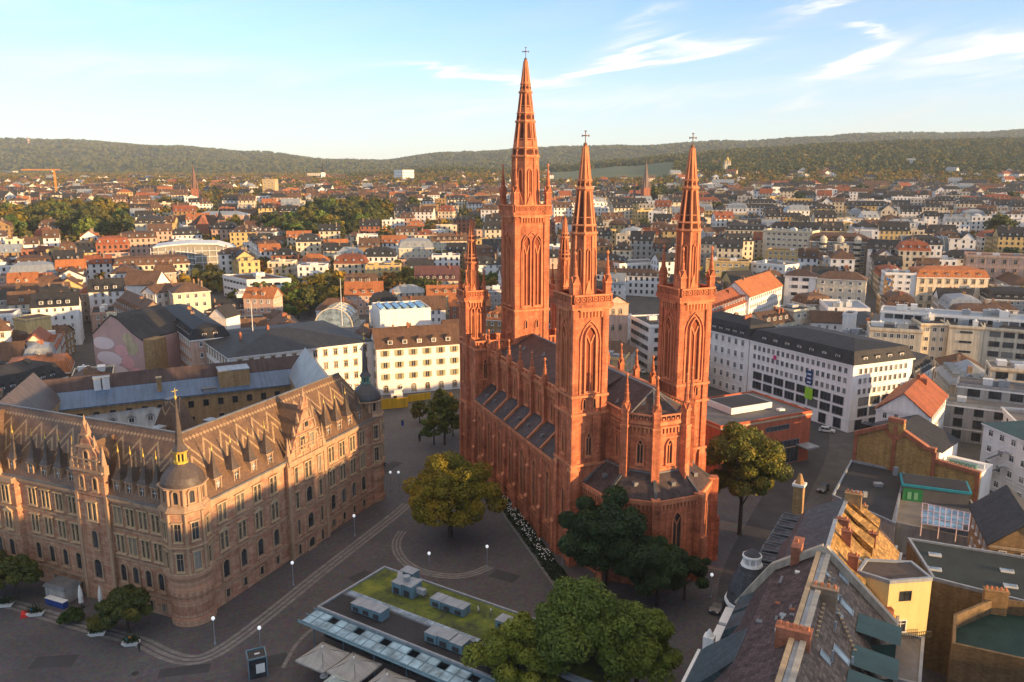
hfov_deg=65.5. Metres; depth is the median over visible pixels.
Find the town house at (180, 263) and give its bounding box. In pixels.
[112,252,190,281]
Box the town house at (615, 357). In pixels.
[609,350,629,371]
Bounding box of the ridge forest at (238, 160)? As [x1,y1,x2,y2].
[0,129,1023,173]
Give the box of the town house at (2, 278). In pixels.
[0,271,5,284]
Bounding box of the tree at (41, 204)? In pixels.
[37,202,50,207]
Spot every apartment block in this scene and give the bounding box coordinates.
[705,256,749,277]
[765,247,819,261]
[783,267,817,304]
[809,231,867,273]
[816,269,867,303]
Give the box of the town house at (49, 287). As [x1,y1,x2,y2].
[38,282,70,292]
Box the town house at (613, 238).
[610,228,615,247]
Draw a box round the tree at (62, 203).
[55,202,72,206]
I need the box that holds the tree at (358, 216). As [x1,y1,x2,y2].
[344,212,370,225]
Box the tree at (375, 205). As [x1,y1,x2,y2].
[365,202,385,209]
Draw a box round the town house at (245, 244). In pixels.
[243,242,248,249]
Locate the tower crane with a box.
[23,169,59,190]
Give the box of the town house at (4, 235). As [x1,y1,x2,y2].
[0,230,8,243]
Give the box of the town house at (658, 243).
[652,236,675,255]
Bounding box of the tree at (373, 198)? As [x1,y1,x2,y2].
[367,196,377,200]
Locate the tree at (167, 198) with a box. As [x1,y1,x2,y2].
[157,195,172,202]
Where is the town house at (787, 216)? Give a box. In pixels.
[762,211,804,220]
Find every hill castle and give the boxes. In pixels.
[307,173,325,175]
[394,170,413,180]
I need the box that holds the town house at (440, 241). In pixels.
[431,231,467,252]
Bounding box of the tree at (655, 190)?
[650,186,661,198]
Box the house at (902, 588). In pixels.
[857,558,932,644]
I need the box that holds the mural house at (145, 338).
[92,304,180,372]
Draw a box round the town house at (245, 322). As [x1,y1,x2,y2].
[240,317,266,327]
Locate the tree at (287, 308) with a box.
[283,304,299,314]
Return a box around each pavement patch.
[28,654,79,668]
[157,663,210,677]
[256,652,288,667]
[348,570,370,581]
[384,461,401,472]
[489,569,519,582]
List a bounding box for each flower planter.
[0,593,18,607]
[23,601,47,616]
[84,628,105,636]
[119,630,141,646]
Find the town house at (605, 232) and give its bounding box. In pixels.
[596,225,611,242]
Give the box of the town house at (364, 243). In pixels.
[358,235,380,251]
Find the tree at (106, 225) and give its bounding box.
[96,222,117,233]
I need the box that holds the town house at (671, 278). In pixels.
[669,274,673,282]
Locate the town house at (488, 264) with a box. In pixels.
[477,253,500,280]
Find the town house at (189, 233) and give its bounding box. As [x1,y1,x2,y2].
[172,225,201,239]
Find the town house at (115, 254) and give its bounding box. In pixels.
[104,252,129,260]
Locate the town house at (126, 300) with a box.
[113,290,157,312]
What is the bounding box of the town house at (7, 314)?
[0,308,20,325]
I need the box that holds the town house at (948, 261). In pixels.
[930,255,957,265]
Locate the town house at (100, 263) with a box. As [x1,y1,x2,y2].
[83,252,112,278]
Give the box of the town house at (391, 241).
[382,233,406,253]
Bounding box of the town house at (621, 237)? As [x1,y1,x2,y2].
[616,231,630,244]
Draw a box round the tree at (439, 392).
[434,388,446,397]
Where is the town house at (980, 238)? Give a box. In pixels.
[975,229,994,250]
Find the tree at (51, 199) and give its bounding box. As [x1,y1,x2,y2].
[48,197,56,202]
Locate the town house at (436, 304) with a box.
[402,295,446,324]
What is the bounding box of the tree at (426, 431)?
[419,416,451,444]
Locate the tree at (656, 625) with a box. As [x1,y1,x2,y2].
[594,600,683,681]
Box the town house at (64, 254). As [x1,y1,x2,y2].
[53,247,84,263]
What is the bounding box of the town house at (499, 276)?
[497,266,500,285]
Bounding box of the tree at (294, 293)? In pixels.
[285,288,304,303]
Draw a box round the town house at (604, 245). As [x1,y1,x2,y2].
[597,236,612,253]
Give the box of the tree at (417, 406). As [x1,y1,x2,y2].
[410,400,426,422]
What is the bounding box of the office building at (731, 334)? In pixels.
[708,311,774,393]
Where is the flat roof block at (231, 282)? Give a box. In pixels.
[222,272,291,295]
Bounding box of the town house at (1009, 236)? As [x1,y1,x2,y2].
[991,225,1023,252]
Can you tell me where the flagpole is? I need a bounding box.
[340,278,342,325]
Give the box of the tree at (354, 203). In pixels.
[338,200,361,207]
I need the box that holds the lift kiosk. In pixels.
[245,646,267,680]
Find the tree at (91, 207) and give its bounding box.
[78,204,97,211]
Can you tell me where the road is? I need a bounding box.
[717,421,829,621]
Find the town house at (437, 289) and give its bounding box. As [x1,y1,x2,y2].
[426,282,463,314]
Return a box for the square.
[0,401,946,681]
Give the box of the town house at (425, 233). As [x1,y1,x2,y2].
[414,227,435,242]
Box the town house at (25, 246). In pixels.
[23,245,58,247]
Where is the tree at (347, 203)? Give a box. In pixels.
[341,201,356,207]
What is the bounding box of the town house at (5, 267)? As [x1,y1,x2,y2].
[0,262,13,272]
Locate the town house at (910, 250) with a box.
[894,237,931,269]
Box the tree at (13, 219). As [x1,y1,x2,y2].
[3,214,26,232]
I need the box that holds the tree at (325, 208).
[322,206,329,210]
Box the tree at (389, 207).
[380,202,395,213]
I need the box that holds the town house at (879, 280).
[878,276,880,292]
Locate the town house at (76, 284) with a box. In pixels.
[61,273,86,290]
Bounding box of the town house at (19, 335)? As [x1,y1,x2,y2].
[12,328,28,340]
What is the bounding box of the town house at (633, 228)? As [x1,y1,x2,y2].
[620,224,643,232]
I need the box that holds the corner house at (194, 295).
[167,278,210,314]
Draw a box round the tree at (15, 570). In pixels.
[0,554,43,599]
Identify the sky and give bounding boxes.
[0,0,1023,159]
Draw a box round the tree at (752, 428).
[711,426,762,453]
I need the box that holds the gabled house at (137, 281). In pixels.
[124,270,170,295]
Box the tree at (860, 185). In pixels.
[851,183,868,188]
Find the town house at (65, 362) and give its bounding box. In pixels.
[7,352,74,376]
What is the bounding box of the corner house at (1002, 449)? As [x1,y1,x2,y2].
[980,420,1023,499]
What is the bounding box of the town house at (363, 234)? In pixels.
[357,233,377,248]
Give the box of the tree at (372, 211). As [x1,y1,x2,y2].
[364,207,387,218]
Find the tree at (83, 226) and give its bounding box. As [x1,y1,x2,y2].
[71,217,104,235]
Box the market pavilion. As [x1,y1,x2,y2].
[297,566,627,681]
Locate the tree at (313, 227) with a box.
[307,223,318,233]
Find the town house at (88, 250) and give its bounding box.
[76,242,96,254]
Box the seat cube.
[20,610,28,618]
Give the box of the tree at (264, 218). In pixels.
[255,211,276,226]
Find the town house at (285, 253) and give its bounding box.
[271,246,298,264]
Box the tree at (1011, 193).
[1006,191,1019,196]
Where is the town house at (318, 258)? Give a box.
[297,251,330,267]
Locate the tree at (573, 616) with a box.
[532,575,652,677]
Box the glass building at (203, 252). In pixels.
[150,240,235,273]
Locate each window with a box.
[0,482,11,503]
[0,534,5,551]
[2,506,14,530]
[8,537,17,555]
[25,485,38,506]
[28,511,41,533]
[35,540,44,561]
[38,488,51,509]
[42,515,55,537]
[48,544,58,564]
[52,491,65,512]
[55,518,68,540]
[61,547,71,568]
[65,494,76,515]
[68,521,80,543]
[75,551,83,572]
[77,474,86,490]
[79,579,85,589]
[84,500,98,522]
[90,529,101,551]
[91,477,99,493]
[93,557,105,581]
[110,503,124,526]
[113,532,127,555]
[119,562,130,584]
[123,506,136,529]
[125,534,139,558]
[131,565,142,586]
[135,509,149,532]
[138,537,152,561]
[144,568,154,591]
[148,512,161,535]
[149,598,154,609]
[151,540,163,564]
[157,572,167,594]
[161,602,167,612]
[215,499,228,524]
[218,526,230,552]
[221,558,232,581]
[225,586,231,599]
[234,490,246,514]
[236,517,248,542]
[239,547,250,570]
[242,574,248,587]
[251,481,262,505]
[253,507,264,532]
[256,537,266,559]
[259,564,264,576]
[267,473,278,496]
[269,498,280,522]
[272,527,281,549]
[275,554,280,565]
[292,465,299,485]
[294,489,301,510]
[296,518,302,537]
[298,542,302,556]
[303,458,313,479]
[305,485,314,504]
[306,511,316,531]
[308,535,317,550]
[313,350,317,357]
[316,453,322,472]
[317,476,323,496]
[319,504,325,522]
[321,527,324,540]
[323,349,327,356]
[323,362,328,369]
[327,444,335,464]
[328,466,336,488]
[330,493,337,512]
[332,517,335,527]
[333,361,338,367]
[337,438,345,458]
[338,460,347,482]
[340,487,347,506]
[342,510,346,520]
[343,346,347,353]
[343,359,348,366]
[344,372,348,379]
[348,433,356,452]
[349,456,357,475]
[351,481,357,499]
[352,504,356,513]
[353,345,357,352]
[354,358,358,365]
[354,371,358,378]
[358,428,365,447]
[358,449,366,470]
[360,475,367,493]
[362,498,365,507]
[380,350,389,356]
[381,362,389,368]
[381,374,389,380]
[383,385,388,392]
[394,349,403,355]
[395,361,403,367]
[395,373,403,379]
[409,348,417,354]
[409,360,417,366]
[409,372,417,377]
[411,383,416,390]
[422,348,431,353]
[423,359,431,365]
[423,371,431,376]
[425,382,430,389]
[436,347,444,352]
[436,358,444,364]
[437,370,445,375]
[439,380,443,387]
[450,346,458,351]
[450,357,458,363]
[450,368,458,374]
[452,379,457,386]
[477,414,481,458]
[482,359,487,379]
[487,422,491,466]
[492,364,495,384]
[496,430,501,477]
[502,370,506,391]
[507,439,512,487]
[512,376,516,398]
[518,448,523,498]
[524,383,528,406]
[530,458,536,510]
[536,391,541,414]
[543,469,550,523]
[548,399,554,423]
[613,432,619,459]
[634,439,644,466]
[664,438,673,466]
[670,511,682,547]
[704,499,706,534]
[765,424,789,432]
[774,377,783,386]
[784,390,793,400]
[785,380,794,390]
[795,394,805,403]
[796,384,806,393]
[807,399,817,407]
[809,387,818,397]
[818,411,825,423]
[819,401,829,411]
[820,390,830,400]
[831,405,842,415]
[832,394,843,404]
[832,416,840,428]
[854,419,861,429]
[857,407,867,416]
[858,397,868,405]
[868,417,874,422]
[869,406,875,414]
[870,395,879,404]
[881,412,886,419]
[884,313,892,317]
[894,314,902,318]
[899,591,911,601]
[899,619,907,633]
[904,315,912,319]
[935,317,943,320]
[945,317,953,321]
[951,429,960,438]
[952,417,962,426]
[954,407,963,414]
[958,350,970,352]
[959,340,971,343]
[960,331,972,333]
[967,389,979,396]
[971,432,980,441]
[972,420,982,429]
[973,409,983,417]
[974,524,978,536]
[978,532,981,544]
[985,444,991,453]
[987,350,998,356]
[987,429,993,438]
[988,341,999,346]
[988,391,1001,399]
[989,331,1000,336]
[992,480,998,488]
[994,412,1001,419]
[994,464,1000,473]
[995,371,1008,378]
[996,449,1002,458]
[998,434,1004,443]
[1001,352,1012,357]
[1002,342,1013,348]
[1003,332,1014,338]
[1005,470,1012,479]
[1007,454,1014,463]
[1009,322,1018,326]
[1009,438,1016,448]
[1010,394,1023,402]
[1015,353,1023,359]
[1016,343,1023,348]
[1016,373,1023,380]
[1017,476,1023,485]
[1018,333,1023,338]
[1019,460,1023,468]
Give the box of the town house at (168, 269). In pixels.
[153,261,176,282]
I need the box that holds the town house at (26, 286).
[15,281,71,290]
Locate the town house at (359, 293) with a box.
[344,278,383,314]
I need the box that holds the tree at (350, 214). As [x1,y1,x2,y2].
[345,207,365,218]
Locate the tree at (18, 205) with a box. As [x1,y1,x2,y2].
[7,204,24,209]
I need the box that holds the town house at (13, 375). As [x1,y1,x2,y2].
[0,357,67,393]
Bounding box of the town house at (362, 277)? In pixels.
[344,272,378,280]
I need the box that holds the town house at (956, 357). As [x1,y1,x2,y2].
[933,353,984,382]
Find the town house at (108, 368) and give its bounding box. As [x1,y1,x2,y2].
[71,364,115,375]
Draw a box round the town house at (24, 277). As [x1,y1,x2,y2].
[6,272,38,282]
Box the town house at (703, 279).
[700,275,723,289]
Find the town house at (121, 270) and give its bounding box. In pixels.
[110,262,138,277]
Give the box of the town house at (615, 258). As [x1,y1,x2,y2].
[597,253,627,267]
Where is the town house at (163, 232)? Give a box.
[147,222,172,242]
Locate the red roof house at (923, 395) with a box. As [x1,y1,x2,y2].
[874,373,948,428]
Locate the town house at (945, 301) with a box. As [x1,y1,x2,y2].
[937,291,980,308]
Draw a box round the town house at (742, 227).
[726,221,766,236]
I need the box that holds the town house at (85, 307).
[79,286,125,321]
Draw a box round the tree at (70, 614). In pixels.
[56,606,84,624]
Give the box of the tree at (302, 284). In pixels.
[295,282,313,289]
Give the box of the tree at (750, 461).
[706,420,793,534]
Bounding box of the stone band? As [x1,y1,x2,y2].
[0,503,409,664]
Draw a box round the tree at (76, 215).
[66,210,83,223]
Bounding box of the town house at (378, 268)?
[365,261,401,287]
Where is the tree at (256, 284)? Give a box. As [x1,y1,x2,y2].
[253,281,270,286]
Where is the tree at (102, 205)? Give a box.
[87,200,111,214]
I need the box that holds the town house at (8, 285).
[0,281,16,289]
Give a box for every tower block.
[262,179,278,190]
[880,268,916,297]
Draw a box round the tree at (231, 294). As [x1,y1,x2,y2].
[226,289,236,298]
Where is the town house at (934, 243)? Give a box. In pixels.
[902,233,942,256]
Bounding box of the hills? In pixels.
[0,133,1023,172]
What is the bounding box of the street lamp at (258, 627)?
[257,626,260,646]
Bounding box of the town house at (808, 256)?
[798,246,818,265]
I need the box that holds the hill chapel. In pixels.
[723,156,730,169]
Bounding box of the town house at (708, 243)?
[700,234,725,268]
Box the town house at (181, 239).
[173,237,202,240]
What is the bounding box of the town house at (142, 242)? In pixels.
[119,229,156,254]
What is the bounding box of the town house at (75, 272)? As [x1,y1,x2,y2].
[56,266,87,285]
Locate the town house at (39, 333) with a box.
[25,326,61,353]
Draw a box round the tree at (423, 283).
[412,277,434,295]
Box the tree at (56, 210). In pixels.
[48,209,67,217]
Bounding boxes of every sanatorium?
[753,186,776,198]
[771,187,779,195]
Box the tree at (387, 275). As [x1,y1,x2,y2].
[382,271,396,283]
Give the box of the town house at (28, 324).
[12,314,51,333]
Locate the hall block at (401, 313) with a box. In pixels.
[371,300,430,327]
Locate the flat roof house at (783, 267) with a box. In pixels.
[750,259,804,274]
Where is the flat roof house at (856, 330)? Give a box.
[840,326,867,336]
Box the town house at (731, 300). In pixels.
[712,287,746,315]
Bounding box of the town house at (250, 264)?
[236,256,259,273]
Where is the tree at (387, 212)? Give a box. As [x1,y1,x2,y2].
[373,210,392,225]
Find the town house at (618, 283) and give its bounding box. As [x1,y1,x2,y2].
[610,270,626,299]
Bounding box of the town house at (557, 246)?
[549,243,559,248]
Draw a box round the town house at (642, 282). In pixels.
[597,265,658,296]
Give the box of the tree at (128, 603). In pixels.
[94,584,153,633]
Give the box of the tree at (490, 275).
[485,272,497,280]
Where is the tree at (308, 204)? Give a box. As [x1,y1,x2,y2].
[304,201,316,207]
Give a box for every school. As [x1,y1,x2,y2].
[134,214,166,230]
[202,211,249,220]
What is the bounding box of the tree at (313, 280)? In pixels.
[307,273,327,287]
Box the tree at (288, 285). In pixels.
[280,281,297,292]
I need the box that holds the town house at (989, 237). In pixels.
[984,233,993,250]
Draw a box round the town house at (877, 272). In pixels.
[872,262,901,293]
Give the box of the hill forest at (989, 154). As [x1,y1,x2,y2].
[347,137,1023,175]
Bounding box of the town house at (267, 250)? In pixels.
[257,241,280,267]
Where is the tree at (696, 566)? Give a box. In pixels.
[667,548,711,599]
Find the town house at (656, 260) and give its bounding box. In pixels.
[650,250,674,276]
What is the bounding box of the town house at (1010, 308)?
[987,298,1018,313]
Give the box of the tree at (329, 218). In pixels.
[320,214,344,225]
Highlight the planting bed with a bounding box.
[497,493,571,584]
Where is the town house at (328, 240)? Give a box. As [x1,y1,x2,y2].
[323,237,348,242]
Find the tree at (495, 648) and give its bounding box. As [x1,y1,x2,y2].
[460,611,562,681]
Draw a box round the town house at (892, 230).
[877,219,909,239]
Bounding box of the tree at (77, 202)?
[70,198,83,208]
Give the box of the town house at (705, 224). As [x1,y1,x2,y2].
[701,221,710,227]
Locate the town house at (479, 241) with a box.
[475,237,493,243]
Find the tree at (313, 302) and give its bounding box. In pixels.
[301,297,318,316]
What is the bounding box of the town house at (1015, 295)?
[979,284,1023,313]
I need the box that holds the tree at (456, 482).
[402,450,507,537]
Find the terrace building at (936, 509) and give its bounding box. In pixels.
[892,473,972,554]
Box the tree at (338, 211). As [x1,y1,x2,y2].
[331,205,347,216]
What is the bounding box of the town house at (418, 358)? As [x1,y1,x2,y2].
[369,322,459,394]
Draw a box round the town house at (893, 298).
[880,290,917,310]
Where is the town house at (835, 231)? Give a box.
[820,231,847,232]
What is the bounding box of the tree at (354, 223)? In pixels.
[346,219,359,227]
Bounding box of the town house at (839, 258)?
[827,245,855,271]
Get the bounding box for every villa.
[188,210,224,238]
[256,225,285,235]
[273,235,286,247]
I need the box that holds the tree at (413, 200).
[404,196,422,203]
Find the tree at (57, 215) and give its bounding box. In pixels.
[52,212,71,228]
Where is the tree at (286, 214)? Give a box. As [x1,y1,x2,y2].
[283,212,300,218]
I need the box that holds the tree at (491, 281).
[485,277,497,285]
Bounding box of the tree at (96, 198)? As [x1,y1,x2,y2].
[85,196,104,202]
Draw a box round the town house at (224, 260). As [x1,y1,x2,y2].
[217,245,250,273]
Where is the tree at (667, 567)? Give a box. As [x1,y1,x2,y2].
[628,535,689,606]
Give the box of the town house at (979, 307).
[948,301,1005,311]
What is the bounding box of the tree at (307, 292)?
[296,287,320,306]
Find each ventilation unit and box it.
[351,597,389,621]
[391,571,426,599]
[399,565,419,577]
[424,624,470,654]
[430,592,470,617]
[495,613,512,627]
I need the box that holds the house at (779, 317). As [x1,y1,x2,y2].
[752,306,794,326]
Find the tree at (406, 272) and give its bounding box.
[396,265,413,278]
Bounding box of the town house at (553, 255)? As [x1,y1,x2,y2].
[549,247,569,268]
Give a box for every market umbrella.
[295,642,349,678]
[323,673,351,681]
[326,652,381,681]
[369,668,415,681]
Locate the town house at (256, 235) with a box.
[248,231,272,252]
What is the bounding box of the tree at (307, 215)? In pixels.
[297,210,318,222]
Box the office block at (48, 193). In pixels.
[39,192,53,195]
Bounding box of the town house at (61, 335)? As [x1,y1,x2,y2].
[47,330,66,352]
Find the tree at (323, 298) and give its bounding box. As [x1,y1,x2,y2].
[318,295,326,304]
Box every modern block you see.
[943,394,1023,444]
[956,376,1023,404]
[984,358,1023,382]
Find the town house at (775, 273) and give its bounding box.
[753,267,784,276]
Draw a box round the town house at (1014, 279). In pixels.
[994,272,1023,286]
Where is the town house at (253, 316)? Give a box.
[240,314,262,318]
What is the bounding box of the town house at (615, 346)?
[608,338,636,373]
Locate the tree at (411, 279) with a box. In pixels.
[400,276,418,283]
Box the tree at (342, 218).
[339,216,350,226]
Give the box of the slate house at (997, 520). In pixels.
[967,484,1023,555]
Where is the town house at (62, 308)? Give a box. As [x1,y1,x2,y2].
[29,291,84,344]
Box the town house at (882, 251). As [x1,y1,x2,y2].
[868,247,897,284]
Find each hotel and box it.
[907,263,989,307]
[963,251,1023,283]
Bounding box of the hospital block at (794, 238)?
[762,227,819,257]
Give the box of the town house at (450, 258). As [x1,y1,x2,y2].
[432,252,459,266]
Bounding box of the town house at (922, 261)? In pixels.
[913,255,939,265]
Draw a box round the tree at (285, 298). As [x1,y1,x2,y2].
[282,293,289,306]
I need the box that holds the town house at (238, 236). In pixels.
[229,225,255,246]
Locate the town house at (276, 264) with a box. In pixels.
[267,258,297,277]
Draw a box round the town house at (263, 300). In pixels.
[242,284,283,314]
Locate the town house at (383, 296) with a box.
[368,290,398,325]
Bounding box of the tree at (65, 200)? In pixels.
[57,198,76,208]
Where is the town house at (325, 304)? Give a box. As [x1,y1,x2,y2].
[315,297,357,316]
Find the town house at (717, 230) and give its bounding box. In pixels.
[701,225,725,236]
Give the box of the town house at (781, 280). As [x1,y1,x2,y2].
[776,277,784,304]
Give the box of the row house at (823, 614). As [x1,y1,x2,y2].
[681,544,901,681]
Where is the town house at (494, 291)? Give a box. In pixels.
[486,284,500,310]
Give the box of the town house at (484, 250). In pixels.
[464,244,494,269]
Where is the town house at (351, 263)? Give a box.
[333,251,368,273]
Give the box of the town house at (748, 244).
[722,231,753,261]
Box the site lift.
[391,384,403,397]
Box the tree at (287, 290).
[284,286,298,305]
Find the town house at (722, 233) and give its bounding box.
[715,229,726,236]
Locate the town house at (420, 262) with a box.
[407,257,433,268]
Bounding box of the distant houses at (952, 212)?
[0,154,1023,421]
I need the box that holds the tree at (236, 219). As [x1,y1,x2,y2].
[225,214,243,224]
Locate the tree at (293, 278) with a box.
[287,274,302,285]
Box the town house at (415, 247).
[397,237,433,258]
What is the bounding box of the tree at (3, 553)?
[0,549,6,559]
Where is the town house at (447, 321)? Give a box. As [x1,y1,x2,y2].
[441,319,458,324]
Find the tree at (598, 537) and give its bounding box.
[557,485,657,588]
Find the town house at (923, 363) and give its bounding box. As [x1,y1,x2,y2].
[909,351,934,379]
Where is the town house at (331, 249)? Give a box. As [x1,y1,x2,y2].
[322,241,349,266]
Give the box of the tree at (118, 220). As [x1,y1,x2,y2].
[108,212,135,231]
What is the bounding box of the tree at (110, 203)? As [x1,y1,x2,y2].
[99,198,116,209]
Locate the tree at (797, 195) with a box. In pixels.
[792,192,805,197]
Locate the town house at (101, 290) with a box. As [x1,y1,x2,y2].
[87,275,124,310]
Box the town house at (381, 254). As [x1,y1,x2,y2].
[363,244,397,262]
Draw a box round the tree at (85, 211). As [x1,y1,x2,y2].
[80,209,90,214]
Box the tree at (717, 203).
[712,201,725,208]
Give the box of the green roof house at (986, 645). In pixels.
[946,599,1023,681]
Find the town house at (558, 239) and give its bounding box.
[556,234,570,248]
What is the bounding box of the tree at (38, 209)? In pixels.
[31,205,46,214]
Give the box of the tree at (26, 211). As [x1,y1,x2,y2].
[17,207,32,215]
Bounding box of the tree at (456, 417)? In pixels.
[446,409,458,435]
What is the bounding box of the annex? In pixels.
[893,634,924,681]
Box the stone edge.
[281,628,312,667]
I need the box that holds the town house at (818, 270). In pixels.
[802,263,837,274]
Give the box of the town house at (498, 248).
[497,242,500,254]
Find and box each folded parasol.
[78,584,84,608]
[98,585,102,601]
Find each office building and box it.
[613,259,650,268]
[630,314,658,372]
[708,311,774,393]
[747,325,915,432]
[867,320,922,352]
[880,303,1023,326]
[911,312,948,380]
[946,318,984,363]
[980,320,1023,367]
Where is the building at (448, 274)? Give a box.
[414,263,459,295]
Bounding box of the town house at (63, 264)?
[55,256,87,274]
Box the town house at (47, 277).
[35,273,61,282]
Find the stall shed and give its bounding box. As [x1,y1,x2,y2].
[42,575,81,608]
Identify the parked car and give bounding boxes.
[708,596,726,614]
[816,482,829,492]
[818,426,835,433]
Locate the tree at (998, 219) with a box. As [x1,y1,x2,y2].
[983,213,1018,229]
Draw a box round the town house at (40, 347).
[23,340,56,355]
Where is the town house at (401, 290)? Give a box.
[390,283,424,300]
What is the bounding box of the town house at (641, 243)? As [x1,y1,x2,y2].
[629,229,655,258]
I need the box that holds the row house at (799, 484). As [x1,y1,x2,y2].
[791,473,897,548]
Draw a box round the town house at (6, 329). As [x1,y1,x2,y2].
[0,318,14,341]
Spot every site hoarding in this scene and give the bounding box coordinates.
[381,397,407,408]
[408,392,430,401]
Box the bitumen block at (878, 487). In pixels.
[832,460,903,542]
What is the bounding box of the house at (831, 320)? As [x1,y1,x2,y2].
[809,308,843,330]
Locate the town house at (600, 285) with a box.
[597,281,612,292]
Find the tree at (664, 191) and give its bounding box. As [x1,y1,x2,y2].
[654,188,669,198]
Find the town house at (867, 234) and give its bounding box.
[846,229,871,237]
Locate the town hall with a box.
[0,332,384,626]
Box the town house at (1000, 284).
[990,283,1009,286]
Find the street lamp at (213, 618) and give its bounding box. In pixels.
[211,616,215,644]
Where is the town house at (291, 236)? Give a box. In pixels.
[286,229,311,245]
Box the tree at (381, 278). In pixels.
[378,276,389,286]
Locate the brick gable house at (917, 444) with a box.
[852,414,992,502]
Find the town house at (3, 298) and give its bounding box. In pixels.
[0,288,14,308]
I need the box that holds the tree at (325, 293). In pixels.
[316,292,326,300]
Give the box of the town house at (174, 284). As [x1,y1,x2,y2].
[153,281,184,286]
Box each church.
[191,162,201,198]
[319,162,324,177]
[456,47,719,592]
[629,157,650,196]
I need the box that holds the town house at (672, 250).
[668,247,674,252]
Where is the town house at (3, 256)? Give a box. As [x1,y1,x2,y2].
[0,253,15,263]
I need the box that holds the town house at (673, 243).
[671,238,675,247]
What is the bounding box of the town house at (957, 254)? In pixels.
[941,247,982,265]
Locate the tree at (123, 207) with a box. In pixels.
[114,203,129,213]
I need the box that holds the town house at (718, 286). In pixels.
[700,282,721,290]
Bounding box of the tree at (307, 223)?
[299,221,311,226]
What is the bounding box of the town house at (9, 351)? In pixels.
[0,341,26,363]
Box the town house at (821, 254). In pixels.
[818,250,826,265]
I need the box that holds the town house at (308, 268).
[297,262,328,285]
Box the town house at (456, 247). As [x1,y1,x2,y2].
[446,242,467,269]
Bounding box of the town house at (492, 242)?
[482,237,500,254]
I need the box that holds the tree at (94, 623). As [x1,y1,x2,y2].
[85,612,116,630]
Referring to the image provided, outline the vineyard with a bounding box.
[550,162,673,180]
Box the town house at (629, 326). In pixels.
[627,314,631,340]
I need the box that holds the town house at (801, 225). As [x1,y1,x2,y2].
[767,220,820,229]
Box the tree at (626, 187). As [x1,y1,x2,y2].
[617,185,631,190]
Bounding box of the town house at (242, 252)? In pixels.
[231,247,254,273]
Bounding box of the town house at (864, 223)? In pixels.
[851,218,876,230]
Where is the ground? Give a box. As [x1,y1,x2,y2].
[63,154,993,501]
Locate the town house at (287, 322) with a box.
[275,320,294,324]
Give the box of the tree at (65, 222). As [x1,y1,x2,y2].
[54,216,72,235]
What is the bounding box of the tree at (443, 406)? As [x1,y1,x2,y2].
[424,394,458,444]
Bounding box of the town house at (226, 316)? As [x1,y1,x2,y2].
[208,303,240,329]
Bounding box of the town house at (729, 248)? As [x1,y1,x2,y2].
[716,237,743,258]
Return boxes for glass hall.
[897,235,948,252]
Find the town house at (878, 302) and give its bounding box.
[875,293,884,315]
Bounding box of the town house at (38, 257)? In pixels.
[14,252,53,263]
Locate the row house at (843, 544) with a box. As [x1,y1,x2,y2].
[724,519,899,625]
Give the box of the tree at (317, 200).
[312,196,326,205]
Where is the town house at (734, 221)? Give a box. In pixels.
[726,217,743,226]
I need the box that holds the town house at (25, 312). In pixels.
[20,310,31,315]
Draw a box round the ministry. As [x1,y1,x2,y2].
[204,320,374,389]
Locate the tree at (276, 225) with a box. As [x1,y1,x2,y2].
[270,223,281,228]
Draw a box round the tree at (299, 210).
[288,206,313,215]
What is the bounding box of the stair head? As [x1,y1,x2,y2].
[842,310,857,328]
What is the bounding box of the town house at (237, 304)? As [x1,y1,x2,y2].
[206,298,243,315]
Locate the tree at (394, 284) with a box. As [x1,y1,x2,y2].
[386,281,402,291]
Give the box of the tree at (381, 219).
[369,216,386,228]
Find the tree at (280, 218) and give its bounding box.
[268,214,286,223]
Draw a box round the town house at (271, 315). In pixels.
[263,308,297,321]
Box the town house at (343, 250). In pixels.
[334,244,363,260]
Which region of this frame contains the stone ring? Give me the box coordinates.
[391,531,493,578]
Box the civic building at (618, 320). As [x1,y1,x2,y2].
[609,290,629,342]
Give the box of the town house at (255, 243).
[252,236,276,257]
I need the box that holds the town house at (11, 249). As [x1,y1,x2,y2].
[0,242,23,256]
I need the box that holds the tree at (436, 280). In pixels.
[424,278,441,291]
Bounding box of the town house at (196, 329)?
[163,304,229,365]
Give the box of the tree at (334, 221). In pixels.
[322,219,345,233]
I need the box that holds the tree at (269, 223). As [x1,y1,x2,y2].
[263,219,281,227]
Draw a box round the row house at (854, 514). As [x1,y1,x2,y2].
[766,489,901,559]
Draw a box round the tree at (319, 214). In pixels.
[313,210,328,222]
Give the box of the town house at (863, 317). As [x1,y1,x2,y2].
[856,311,879,330]
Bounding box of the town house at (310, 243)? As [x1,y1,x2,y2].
[295,231,321,256]
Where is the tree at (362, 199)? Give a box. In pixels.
[358,196,368,203]
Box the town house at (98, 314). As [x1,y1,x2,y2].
[90,303,115,334]
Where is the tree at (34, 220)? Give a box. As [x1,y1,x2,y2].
[24,214,45,230]
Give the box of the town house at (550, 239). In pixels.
[549,234,552,243]
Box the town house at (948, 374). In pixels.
[935,359,984,394]
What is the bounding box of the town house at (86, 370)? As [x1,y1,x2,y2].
[71,366,107,376]
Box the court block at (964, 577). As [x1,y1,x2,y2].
[906,537,1023,674]
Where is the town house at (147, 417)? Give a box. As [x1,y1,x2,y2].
[85,406,160,426]
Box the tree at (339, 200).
[336,198,345,204]
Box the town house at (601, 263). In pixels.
[597,260,605,266]
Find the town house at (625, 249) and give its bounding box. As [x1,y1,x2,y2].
[612,240,632,258]
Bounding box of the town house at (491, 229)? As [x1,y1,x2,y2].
[482,222,500,238]
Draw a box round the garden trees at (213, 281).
[0,168,1023,291]
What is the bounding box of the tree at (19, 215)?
[0,211,28,229]
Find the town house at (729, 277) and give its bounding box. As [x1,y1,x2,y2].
[721,270,752,288]
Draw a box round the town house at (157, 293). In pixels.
[140,283,172,305]

